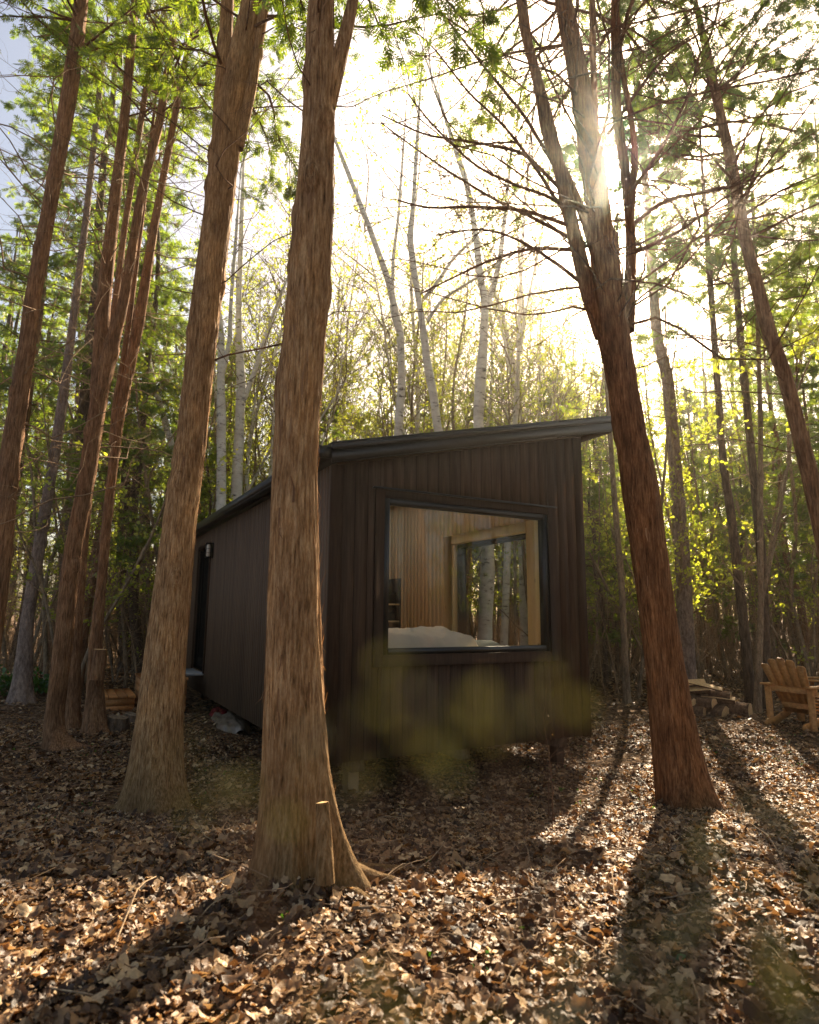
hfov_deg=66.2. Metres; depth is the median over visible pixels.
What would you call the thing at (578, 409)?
conifer tree
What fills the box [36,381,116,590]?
thin tree
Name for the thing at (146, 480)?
thin tree
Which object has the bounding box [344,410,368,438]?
conifer tree
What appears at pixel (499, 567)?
thin tree
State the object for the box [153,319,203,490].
conifer tree
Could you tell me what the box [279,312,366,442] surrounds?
thin tree
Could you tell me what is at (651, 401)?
thin tree
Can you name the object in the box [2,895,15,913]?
fallen stick
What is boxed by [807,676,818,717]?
garden chair
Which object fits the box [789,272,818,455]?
thin tree
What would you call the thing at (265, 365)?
bare tree
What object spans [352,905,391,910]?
fallen stick
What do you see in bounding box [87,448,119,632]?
conifer tree
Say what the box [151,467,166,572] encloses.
thin tree
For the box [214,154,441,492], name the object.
bare tree
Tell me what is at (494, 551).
conifer tree
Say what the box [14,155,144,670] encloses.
conifer tree
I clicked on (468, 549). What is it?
thin tree
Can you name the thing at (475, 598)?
thin tree
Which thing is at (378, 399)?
thin tree
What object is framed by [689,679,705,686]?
firewood log
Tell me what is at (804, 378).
conifer tree
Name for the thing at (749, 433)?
cedar tree
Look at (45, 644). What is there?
thin tree
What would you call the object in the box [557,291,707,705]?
thin tree
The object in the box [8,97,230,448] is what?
birch tree
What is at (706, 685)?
firewood log
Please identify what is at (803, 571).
thin tree
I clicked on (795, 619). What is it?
thin tree
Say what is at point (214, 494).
thin tree
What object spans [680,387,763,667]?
thin tree
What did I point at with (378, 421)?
thin tree
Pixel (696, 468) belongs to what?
thin tree
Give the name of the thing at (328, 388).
bare tree
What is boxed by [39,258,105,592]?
conifer tree
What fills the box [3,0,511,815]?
cedar tree
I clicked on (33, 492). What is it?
thin tree
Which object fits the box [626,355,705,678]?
thin tree
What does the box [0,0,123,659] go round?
conifer tree
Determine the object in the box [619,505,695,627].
conifer tree
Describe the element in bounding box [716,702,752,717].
firewood log
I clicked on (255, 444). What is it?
bare tree
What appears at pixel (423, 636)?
bed
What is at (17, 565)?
thin tree
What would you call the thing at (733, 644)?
thin tree
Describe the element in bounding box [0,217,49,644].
conifer tree
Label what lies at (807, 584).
thin tree
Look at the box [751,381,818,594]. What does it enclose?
thin tree
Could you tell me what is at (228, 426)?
conifer tree
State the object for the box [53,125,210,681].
conifer tree
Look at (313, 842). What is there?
cedar tree
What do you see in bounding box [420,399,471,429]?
thin tree
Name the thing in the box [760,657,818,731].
garden chair
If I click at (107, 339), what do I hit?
cedar tree
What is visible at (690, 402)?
conifer tree
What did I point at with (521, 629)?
thin tree
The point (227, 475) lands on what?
thin tree
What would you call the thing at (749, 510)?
thin tree
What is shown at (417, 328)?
thin tree
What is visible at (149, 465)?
conifer tree
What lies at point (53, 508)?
thin tree
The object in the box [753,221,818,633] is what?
conifer tree
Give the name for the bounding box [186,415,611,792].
cabin
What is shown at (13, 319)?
conifer tree
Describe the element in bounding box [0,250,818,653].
distant foliage
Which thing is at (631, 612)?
thin tree
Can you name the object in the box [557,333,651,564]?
thin tree
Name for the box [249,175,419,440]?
bare tree
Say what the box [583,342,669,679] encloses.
thin tree
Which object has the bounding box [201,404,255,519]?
thin tree
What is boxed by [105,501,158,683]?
thin tree
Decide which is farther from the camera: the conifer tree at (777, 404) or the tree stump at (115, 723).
the conifer tree at (777, 404)
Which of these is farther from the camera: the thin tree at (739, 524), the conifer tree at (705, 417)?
the conifer tree at (705, 417)
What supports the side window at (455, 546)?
in the cabin
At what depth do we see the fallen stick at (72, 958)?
1.85 m
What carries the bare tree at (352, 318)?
on the ground
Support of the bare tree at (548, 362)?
on the ground
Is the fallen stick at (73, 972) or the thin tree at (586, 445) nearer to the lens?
the fallen stick at (73, 972)
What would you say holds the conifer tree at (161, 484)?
on the ground
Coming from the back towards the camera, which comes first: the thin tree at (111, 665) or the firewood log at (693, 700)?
the thin tree at (111, 665)
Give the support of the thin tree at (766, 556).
on the ground
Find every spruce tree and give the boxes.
[0,0,188,704]
[516,24,799,695]
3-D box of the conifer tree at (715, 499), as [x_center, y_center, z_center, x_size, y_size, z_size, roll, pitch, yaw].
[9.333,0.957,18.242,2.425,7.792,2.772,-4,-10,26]
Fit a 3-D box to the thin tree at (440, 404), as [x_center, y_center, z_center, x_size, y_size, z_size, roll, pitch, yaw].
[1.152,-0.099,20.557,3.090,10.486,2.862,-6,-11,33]
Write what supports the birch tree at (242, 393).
on the ground
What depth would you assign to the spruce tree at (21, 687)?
11.81 m
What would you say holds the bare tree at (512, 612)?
on the ground
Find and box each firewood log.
[688,680,722,691]
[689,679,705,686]
[689,686,709,693]
[691,686,730,703]
[691,696,717,708]
[691,698,695,705]
[692,706,705,715]
[701,696,734,703]
[706,705,728,716]
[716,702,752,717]
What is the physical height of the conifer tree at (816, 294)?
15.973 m
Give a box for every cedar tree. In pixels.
[0,0,240,653]
[0,0,257,729]
[0,0,302,751]
[0,0,339,737]
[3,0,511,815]
[173,0,513,915]
[335,0,818,811]
[527,0,818,563]
[627,44,818,703]
[630,9,818,710]
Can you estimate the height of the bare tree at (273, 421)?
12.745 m
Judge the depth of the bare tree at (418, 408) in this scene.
16.96 m
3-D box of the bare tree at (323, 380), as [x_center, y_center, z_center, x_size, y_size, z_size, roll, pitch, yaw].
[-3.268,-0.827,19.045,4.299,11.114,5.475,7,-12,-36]
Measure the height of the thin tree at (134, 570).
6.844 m
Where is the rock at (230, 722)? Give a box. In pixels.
[211,711,256,733]
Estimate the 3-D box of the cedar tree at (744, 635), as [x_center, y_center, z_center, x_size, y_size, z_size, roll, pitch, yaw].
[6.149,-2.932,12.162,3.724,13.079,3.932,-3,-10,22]
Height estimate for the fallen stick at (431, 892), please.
0.022 m
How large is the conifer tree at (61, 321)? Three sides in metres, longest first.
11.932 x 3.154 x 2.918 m
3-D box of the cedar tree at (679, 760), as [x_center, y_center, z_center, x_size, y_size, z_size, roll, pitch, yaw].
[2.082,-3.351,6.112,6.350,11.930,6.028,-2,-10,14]
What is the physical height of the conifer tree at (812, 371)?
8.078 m
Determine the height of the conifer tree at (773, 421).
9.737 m
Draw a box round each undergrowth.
[0,492,162,691]
[468,555,519,645]
[510,494,818,695]
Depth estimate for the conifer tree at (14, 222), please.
17.48 m
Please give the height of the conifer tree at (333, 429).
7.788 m
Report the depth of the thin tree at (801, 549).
17.33 m
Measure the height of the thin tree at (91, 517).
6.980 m
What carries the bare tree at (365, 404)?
on the ground
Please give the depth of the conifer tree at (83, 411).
14.55 m
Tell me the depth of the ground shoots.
4.69 m
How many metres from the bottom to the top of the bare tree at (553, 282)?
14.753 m
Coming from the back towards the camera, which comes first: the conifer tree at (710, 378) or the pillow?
the conifer tree at (710, 378)
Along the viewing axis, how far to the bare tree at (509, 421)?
16.24 m
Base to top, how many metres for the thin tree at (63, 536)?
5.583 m
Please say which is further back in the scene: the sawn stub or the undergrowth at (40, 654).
the undergrowth at (40, 654)
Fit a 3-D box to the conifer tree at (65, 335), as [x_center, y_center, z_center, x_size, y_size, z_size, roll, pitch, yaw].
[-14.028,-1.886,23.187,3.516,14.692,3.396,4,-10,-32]
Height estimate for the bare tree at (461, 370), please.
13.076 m
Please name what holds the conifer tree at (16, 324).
on the ground
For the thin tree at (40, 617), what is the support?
on the ground
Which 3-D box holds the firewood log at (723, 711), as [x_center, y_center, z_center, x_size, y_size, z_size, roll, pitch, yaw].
[4.755,3.140,9.922,0.287,0.208,0.506,7,-11,-35]
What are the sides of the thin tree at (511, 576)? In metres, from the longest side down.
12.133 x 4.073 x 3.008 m
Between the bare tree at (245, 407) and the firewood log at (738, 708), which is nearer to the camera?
the firewood log at (738, 708)
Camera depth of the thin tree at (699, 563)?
14.19 m
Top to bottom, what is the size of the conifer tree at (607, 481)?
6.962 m
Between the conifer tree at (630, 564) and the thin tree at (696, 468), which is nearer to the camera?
the conifer tree at (630, 564)
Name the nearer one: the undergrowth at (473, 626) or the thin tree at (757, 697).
the thin tree at (757, 697)
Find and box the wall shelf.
[388,578,400,627]
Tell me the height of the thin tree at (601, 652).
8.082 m
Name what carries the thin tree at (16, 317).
on the ground
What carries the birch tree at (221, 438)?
on the ground
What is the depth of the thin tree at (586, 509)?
21.76 m
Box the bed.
[388,626,477,647]
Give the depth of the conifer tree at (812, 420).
15.46 m
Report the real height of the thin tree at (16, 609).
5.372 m
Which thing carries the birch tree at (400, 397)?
on the ground
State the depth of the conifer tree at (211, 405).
17.06 m
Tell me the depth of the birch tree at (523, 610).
17.07 m
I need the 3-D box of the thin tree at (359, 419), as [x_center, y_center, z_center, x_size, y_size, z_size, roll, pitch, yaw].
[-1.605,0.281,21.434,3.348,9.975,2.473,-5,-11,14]
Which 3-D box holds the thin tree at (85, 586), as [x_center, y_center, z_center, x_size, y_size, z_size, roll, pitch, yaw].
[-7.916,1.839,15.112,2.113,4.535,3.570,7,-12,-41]
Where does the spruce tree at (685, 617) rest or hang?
on the ground
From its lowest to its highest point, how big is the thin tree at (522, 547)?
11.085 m
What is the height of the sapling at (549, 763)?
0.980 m
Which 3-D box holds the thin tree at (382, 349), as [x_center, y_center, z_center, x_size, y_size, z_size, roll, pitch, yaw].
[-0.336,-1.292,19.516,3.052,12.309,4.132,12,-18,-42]
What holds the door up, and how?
in the cabin
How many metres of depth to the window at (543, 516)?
6.79 m
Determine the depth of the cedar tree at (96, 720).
8.86 m
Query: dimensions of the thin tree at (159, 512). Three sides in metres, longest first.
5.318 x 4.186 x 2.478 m
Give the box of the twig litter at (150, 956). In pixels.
[0,690,818,1023]
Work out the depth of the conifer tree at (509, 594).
23.54 m
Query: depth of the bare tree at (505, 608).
15.98 m
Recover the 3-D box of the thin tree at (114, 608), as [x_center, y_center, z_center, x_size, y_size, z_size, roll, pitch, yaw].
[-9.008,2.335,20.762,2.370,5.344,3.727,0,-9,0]
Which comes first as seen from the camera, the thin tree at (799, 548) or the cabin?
the cabin
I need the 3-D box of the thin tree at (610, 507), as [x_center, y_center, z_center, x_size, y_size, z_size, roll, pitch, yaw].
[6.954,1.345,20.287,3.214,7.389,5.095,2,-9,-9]
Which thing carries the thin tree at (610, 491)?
on the ground
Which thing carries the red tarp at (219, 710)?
on the ground
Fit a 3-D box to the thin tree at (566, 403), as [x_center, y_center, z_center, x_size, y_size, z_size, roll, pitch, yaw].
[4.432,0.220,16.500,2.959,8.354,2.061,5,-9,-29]
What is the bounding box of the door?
[186,542,211,675]
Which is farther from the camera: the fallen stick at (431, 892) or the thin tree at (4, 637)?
the thin tree at (4, 637)
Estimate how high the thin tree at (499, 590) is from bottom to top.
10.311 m
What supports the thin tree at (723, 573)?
on the ground
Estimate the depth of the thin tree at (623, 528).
17.93 m
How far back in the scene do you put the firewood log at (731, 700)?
9.84 m
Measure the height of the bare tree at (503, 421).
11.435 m
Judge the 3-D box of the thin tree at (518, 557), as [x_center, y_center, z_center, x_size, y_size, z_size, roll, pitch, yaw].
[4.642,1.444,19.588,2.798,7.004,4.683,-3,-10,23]
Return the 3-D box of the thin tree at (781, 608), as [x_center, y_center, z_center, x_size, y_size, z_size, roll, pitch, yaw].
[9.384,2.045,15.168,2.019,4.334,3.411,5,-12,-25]
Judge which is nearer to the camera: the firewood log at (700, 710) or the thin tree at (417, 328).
the firewood log at (700, 710)
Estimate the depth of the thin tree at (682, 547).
12.19 m
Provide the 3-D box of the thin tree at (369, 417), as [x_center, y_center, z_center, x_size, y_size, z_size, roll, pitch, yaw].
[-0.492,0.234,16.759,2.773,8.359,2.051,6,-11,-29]
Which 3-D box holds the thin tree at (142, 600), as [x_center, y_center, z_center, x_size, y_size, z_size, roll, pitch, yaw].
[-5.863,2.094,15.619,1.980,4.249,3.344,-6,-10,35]
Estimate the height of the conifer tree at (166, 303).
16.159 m
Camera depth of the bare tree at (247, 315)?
21.42 m
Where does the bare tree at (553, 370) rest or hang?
on the ground
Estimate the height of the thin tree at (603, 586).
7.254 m
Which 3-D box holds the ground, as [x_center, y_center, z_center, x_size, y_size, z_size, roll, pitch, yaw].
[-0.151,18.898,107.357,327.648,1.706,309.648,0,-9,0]
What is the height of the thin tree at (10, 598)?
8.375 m
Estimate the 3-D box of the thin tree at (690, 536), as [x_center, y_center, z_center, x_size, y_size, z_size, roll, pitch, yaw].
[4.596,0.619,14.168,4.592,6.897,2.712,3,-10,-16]
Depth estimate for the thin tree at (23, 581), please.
19.43 m
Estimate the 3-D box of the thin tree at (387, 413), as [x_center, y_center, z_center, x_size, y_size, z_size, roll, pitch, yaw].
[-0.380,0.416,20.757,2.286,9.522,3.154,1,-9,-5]
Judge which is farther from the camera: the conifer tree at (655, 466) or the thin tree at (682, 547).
the conifer tree at (655, 466)
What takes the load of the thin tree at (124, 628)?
on the ground
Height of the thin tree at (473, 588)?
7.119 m
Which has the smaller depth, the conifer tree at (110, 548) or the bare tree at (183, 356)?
the bare tree at (183, 356)
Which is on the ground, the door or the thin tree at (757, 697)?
the thin tree at (757, 697)
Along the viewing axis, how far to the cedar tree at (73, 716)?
9.55 m
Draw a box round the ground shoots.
[12,730,818,985]
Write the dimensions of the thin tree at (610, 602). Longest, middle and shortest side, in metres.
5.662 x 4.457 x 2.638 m
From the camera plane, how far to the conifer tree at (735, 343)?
22.39 m
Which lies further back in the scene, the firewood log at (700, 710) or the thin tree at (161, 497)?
the thin tree at (161, 497)
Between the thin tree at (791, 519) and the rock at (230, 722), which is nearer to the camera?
the rock at (230, 722)
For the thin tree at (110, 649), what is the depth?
17.27 m
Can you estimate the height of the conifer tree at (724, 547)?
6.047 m
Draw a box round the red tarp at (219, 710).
[209,707,226,716]
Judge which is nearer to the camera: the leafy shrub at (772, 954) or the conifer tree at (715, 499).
the leafy shrub at (772, 954)
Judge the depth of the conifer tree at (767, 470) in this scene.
18.57 m
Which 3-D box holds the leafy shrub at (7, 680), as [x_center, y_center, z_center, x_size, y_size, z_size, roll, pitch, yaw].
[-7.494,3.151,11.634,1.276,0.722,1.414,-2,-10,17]
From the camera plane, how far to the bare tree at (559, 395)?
16.85 m
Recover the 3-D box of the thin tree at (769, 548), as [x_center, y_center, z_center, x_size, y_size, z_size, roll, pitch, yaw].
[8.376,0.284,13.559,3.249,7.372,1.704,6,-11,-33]
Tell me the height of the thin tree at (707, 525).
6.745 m
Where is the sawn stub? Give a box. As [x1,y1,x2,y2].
[89,649,106,679]
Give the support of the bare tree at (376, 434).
on the ground
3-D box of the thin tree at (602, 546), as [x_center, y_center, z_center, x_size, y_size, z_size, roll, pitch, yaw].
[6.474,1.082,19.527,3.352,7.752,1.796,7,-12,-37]
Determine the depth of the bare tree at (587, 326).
22.50 m
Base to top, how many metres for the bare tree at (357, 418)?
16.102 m
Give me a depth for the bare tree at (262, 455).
19.20 m
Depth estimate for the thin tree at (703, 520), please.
18.47 m
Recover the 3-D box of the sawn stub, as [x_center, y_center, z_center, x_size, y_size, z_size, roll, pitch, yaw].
[-3.930,1.925,7.939,0.176,0.383,0.174,0,-9,0]
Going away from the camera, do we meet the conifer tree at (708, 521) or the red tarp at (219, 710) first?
the red tarp at (219, 710)
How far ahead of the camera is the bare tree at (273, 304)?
17.82 m
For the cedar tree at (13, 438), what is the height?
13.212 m
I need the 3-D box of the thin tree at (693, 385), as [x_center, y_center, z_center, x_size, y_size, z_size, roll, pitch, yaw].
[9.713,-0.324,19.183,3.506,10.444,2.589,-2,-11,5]
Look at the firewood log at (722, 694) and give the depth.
9.92 m
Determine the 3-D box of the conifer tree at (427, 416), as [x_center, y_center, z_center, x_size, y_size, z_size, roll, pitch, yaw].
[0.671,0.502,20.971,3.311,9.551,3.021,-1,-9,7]
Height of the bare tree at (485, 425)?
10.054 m
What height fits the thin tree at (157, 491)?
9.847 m
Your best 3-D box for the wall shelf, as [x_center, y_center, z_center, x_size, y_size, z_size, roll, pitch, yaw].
[-0.397,1.693,11.453,0.248,0.950,0.550,6,-11,-28]
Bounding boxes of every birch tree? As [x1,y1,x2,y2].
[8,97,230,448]
[154,49,355,510]
[172,27,370,500]
[264,2,485,435]
[337,21,577,431]
[365,1,606,640]
[379,122,607,644]
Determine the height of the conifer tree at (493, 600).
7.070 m
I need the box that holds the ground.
[0,615,818,1023]
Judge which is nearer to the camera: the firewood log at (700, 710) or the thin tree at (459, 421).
the firewood log at (700, 710)
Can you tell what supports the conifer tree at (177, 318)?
on the ground
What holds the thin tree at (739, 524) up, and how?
on the ground
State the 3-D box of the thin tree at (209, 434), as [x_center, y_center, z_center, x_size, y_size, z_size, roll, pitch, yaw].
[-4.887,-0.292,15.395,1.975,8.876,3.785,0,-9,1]
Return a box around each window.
[372,486,558,667]
[443,520,536,644]
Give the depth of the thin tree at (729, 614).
21.27 m
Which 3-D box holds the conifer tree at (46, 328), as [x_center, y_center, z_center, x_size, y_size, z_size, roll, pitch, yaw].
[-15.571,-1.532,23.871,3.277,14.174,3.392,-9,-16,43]
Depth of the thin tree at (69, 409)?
15.84 m
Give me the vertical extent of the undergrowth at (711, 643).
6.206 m
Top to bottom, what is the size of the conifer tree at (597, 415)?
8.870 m
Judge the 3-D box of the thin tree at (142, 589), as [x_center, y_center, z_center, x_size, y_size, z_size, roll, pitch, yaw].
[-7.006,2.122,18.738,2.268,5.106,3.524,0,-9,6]
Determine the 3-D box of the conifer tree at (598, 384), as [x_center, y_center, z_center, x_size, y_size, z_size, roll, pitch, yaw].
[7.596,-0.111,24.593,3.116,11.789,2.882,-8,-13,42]
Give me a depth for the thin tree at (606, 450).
20.61 m
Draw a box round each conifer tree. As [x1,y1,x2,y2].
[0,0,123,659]
[0,168,82,649]
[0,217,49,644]
[0,245,48,627]
[0,247,25,420]
[1,300,72,666]
[2,317,47,592]
[4,4,185,665]
[5,281,75,633]
[10,243,173,694]
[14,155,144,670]
[18,126,187,642]
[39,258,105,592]
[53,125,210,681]
[61,109,187,671]
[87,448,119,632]
[88,482,119,638]
[102,298,179,644]
[104,216,187,647]
[136,228,226,639]
[144,383,231,573]
[144,442,230,641]
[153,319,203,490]
[203,344,257,516]
[214,403,254,486]
[319,404,345,444]
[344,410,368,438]
[420,390,472,620]
[462,404,517,635]
[464,391,518,641]
[471,548,519,629]
[472,553,519,641]
[517,369,605,609]
[553,387,592,643]
[581,408,620,664]
[581,446,641,682]
[583,366,621,629]
[584,448,640,670]
[608,458,702,659]
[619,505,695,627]
[624,423,690,612]
[664,386,729,663]
[667,432,750,668]
[687,410,737,655]
[695,279,789,651]
[697,453,807,678]
[698,413,784,663]
[702,269,800,656]
[714,308,818,665]
[725,267,818,651]
[747,415,818,666]
[750,337,818,660]
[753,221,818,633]
[755,108,818,661]
[773,241,818,637]
[785,158,818,564]
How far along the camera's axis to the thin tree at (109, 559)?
19.04 m
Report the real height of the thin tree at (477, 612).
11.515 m
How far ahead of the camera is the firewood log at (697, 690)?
9.96 m
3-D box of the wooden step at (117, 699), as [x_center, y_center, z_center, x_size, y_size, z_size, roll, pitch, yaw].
[-4.926,3.108,10.354,0.664,0.257,1.100,6,-11,-28]
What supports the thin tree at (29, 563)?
on the ground
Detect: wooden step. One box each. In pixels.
[104,688,135,713]
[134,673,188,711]
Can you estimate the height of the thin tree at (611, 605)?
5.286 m
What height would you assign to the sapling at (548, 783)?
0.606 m
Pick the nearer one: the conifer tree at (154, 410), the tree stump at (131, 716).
the tree stump at (131, 716)
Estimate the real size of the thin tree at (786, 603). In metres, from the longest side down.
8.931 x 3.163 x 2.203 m
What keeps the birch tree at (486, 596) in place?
on the ground
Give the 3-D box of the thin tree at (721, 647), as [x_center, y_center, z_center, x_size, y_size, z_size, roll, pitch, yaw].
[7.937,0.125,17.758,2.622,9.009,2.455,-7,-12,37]
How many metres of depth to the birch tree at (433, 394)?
13.96 m
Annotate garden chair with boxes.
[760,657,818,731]
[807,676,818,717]
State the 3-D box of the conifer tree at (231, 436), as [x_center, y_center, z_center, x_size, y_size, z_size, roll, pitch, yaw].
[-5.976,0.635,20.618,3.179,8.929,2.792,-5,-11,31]
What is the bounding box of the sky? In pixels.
[0,0,818,618]
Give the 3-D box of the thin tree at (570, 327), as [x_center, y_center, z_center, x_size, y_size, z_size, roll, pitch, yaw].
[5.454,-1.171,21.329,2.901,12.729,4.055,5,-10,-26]
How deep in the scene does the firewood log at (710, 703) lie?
9.82 m
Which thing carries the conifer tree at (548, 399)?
on the ground
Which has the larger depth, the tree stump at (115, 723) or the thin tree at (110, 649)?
the thin tree at (110, 649)
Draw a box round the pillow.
[475,640,500,645]
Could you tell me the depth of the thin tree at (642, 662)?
11.97 m
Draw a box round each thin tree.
[0,292,120,582]
[0,342,61,673]
[1,250,82,545]
[1,387,64,648]
[1,411,39,658]
[2,319,86,676]
[4,539,58,655]
[8,427,43,599]
[9,283,160,679]
[9,448,114,637]
[10,515,92,609]
[11,337,251,676]
[13,374,104,594]
[14,533,58,623]
[15,394,142,694]
[19,463,170,677]
[34,375,159,665]
[35,542,124,619]
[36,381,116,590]
[36,385,127,683]
[36,493,159,670]
[86,500,117,664]
[91,347,180,593]
[93,372,239,687]
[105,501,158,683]
[106,535,117,654]
[109,346,274,615]
[112,566,151,618]
[127,535,155,647]
[140,467,169,572]
[146,360,264,590]
[148,469,205,582]
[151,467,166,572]
[198,445,266,521]
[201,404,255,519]
[203,398,256,504]
[209,387,273,501]
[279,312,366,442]
[333,308,416,433]
[339,395,370,439]
[344,376,415,437]
[354,383,443,436]
[355,382,396,426]
[359,208,470,596]
[372,387,394,432]
[379,417,477,607]
[387,278,503,638]
[387,355,478,554]
[390,374,392,435]
[403,208,525,635]
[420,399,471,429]
[430,387,484,573]
[455,285,592,609]
[463,355,529,645]
[466,458,629,677]
[466,541,525,643]
[466,546,500,636]
[487,313,546,641]
[494,295,578,631]
[512,454,603,612]
[532,272,595,533]
[539,407,729,651]
[552,363,623,580]
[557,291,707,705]
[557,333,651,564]
[561,340,642,644]
[573,415,623,536]
[576,413,615,662]
[582,307,773,615]
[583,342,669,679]
[585,502,635,648]
[586,525,671,666]
[586,531,640,674]
[587,499,670,675]
[588,399,648,671]
[588,462,777,681]
[590,434,614,654]
[591,439,661,674]
[593,439,673,655]
[595,435,657,668]
[607,465,666,627]
[622,392,662,530]
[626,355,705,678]
[635,321,737,698]
[645,368,734,679]
[651,347,802,669]
[659,439,752,622]
[668,458,731,616]
[674,190,818,713]
[679,373,782,613]
[679,426,714,527]
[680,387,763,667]
[686,506,818,684]
[690,395,775,665]
[693,362,816,685]
[699,480,772,614]
[702,285,818,685]
[703,427,817,659]
[704,416,800,665]
[708,422,782,661]
[709,559,756,658]
[724,400,815,631]
[746,531,818,659]
[748,372,817,691]
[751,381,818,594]
[756,398,816,666]
[766,478,818,655]
[770,496,817,623]
[773,443,815,655]
[784,272,818,573]
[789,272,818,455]
[794,551,816,609]
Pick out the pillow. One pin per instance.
(485, 643)
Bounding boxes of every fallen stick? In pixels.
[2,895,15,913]
[31,956,82,965]
[71,968,85,984]
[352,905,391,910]
[403,890,456,894]
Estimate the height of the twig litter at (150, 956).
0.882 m
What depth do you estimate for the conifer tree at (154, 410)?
12.94 m
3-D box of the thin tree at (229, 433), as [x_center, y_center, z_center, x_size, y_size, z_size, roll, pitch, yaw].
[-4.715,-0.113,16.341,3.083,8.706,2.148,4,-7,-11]
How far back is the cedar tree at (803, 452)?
8.94 m
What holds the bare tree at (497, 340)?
on the ground
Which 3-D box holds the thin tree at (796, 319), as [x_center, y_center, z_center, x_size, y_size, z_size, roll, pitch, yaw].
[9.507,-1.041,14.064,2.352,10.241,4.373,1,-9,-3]
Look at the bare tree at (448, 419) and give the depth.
16.04 m
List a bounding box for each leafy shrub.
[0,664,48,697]
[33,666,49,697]
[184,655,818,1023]
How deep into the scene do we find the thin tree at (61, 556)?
14.84 m
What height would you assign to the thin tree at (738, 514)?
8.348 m
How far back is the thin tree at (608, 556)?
22.51 m
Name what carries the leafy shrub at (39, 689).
on the ground
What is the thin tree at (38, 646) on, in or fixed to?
on the ground
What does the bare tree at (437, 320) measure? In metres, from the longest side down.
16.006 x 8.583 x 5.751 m
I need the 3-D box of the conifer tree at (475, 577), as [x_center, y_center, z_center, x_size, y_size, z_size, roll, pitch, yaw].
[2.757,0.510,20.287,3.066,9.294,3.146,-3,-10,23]
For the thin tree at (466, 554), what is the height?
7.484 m
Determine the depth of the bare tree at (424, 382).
17.93 m
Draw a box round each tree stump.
[107,715,130,731]
[123,712,135,721]
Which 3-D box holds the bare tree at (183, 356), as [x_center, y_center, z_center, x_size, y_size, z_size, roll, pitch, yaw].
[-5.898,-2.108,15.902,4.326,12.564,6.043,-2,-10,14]
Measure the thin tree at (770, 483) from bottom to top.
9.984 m
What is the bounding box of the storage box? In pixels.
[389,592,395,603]
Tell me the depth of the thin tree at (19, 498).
18.14 m
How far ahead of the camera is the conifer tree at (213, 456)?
15.44 m
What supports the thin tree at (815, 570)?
on the ground
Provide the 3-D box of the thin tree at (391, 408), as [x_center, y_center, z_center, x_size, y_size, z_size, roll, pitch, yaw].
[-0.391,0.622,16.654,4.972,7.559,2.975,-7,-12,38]
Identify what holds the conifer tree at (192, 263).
on the ground
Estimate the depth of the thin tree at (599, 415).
21.07 m
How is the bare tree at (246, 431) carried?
on the ground
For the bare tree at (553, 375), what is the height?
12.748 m
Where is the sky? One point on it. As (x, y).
(16, 49)
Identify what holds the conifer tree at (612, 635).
on the ground
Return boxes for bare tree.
[99,196,280,511]
[163,332,272,487]
[171,46,387,445]
[180,279,368,501]
[190,242,414,441]
[204,257,366,476]
[209,386,269,486]
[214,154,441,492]
[218,226,376,444]
[221,238,428,481]
[225,190,435,487]
[226,307,396,468]
[228,313,361,456]
[229,182,410,477]
[248,68,525,434]
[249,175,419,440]
[268,196,496,439]
[322,368,413,440]
[326,255,495,437]
[332,232,527,429]
[337,313,445,438]
[352,162,558,556]
[356,280,505,436]
[374,182,509,432]
[382,340,463,433]
[391,288,529,425]
[400,0,622,645]
[402,243,622,622]
[405,258,580,420]
[413,367,543,586]
[420,321,559,645]
[422,242,634,645]
[431,209,588,628]
[439,259,618,470]
[449,223,598,426]
[449,264,639,565]
[451,347,591,624]
[454,323,622,534]
[464,292,650,418]
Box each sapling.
[532,735,579,818]
[535,685,559,826]
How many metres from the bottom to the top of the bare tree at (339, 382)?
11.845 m
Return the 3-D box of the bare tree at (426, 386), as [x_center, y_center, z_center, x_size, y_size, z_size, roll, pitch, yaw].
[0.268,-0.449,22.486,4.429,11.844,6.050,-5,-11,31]
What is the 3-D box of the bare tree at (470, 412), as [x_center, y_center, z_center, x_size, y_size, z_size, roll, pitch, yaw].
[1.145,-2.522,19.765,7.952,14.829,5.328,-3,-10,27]
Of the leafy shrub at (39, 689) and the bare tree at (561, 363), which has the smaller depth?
the leafy shrub at (39, 689)
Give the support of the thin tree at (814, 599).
on the ground
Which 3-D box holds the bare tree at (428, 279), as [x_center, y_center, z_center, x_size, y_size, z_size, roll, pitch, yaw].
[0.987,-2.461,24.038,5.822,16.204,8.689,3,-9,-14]

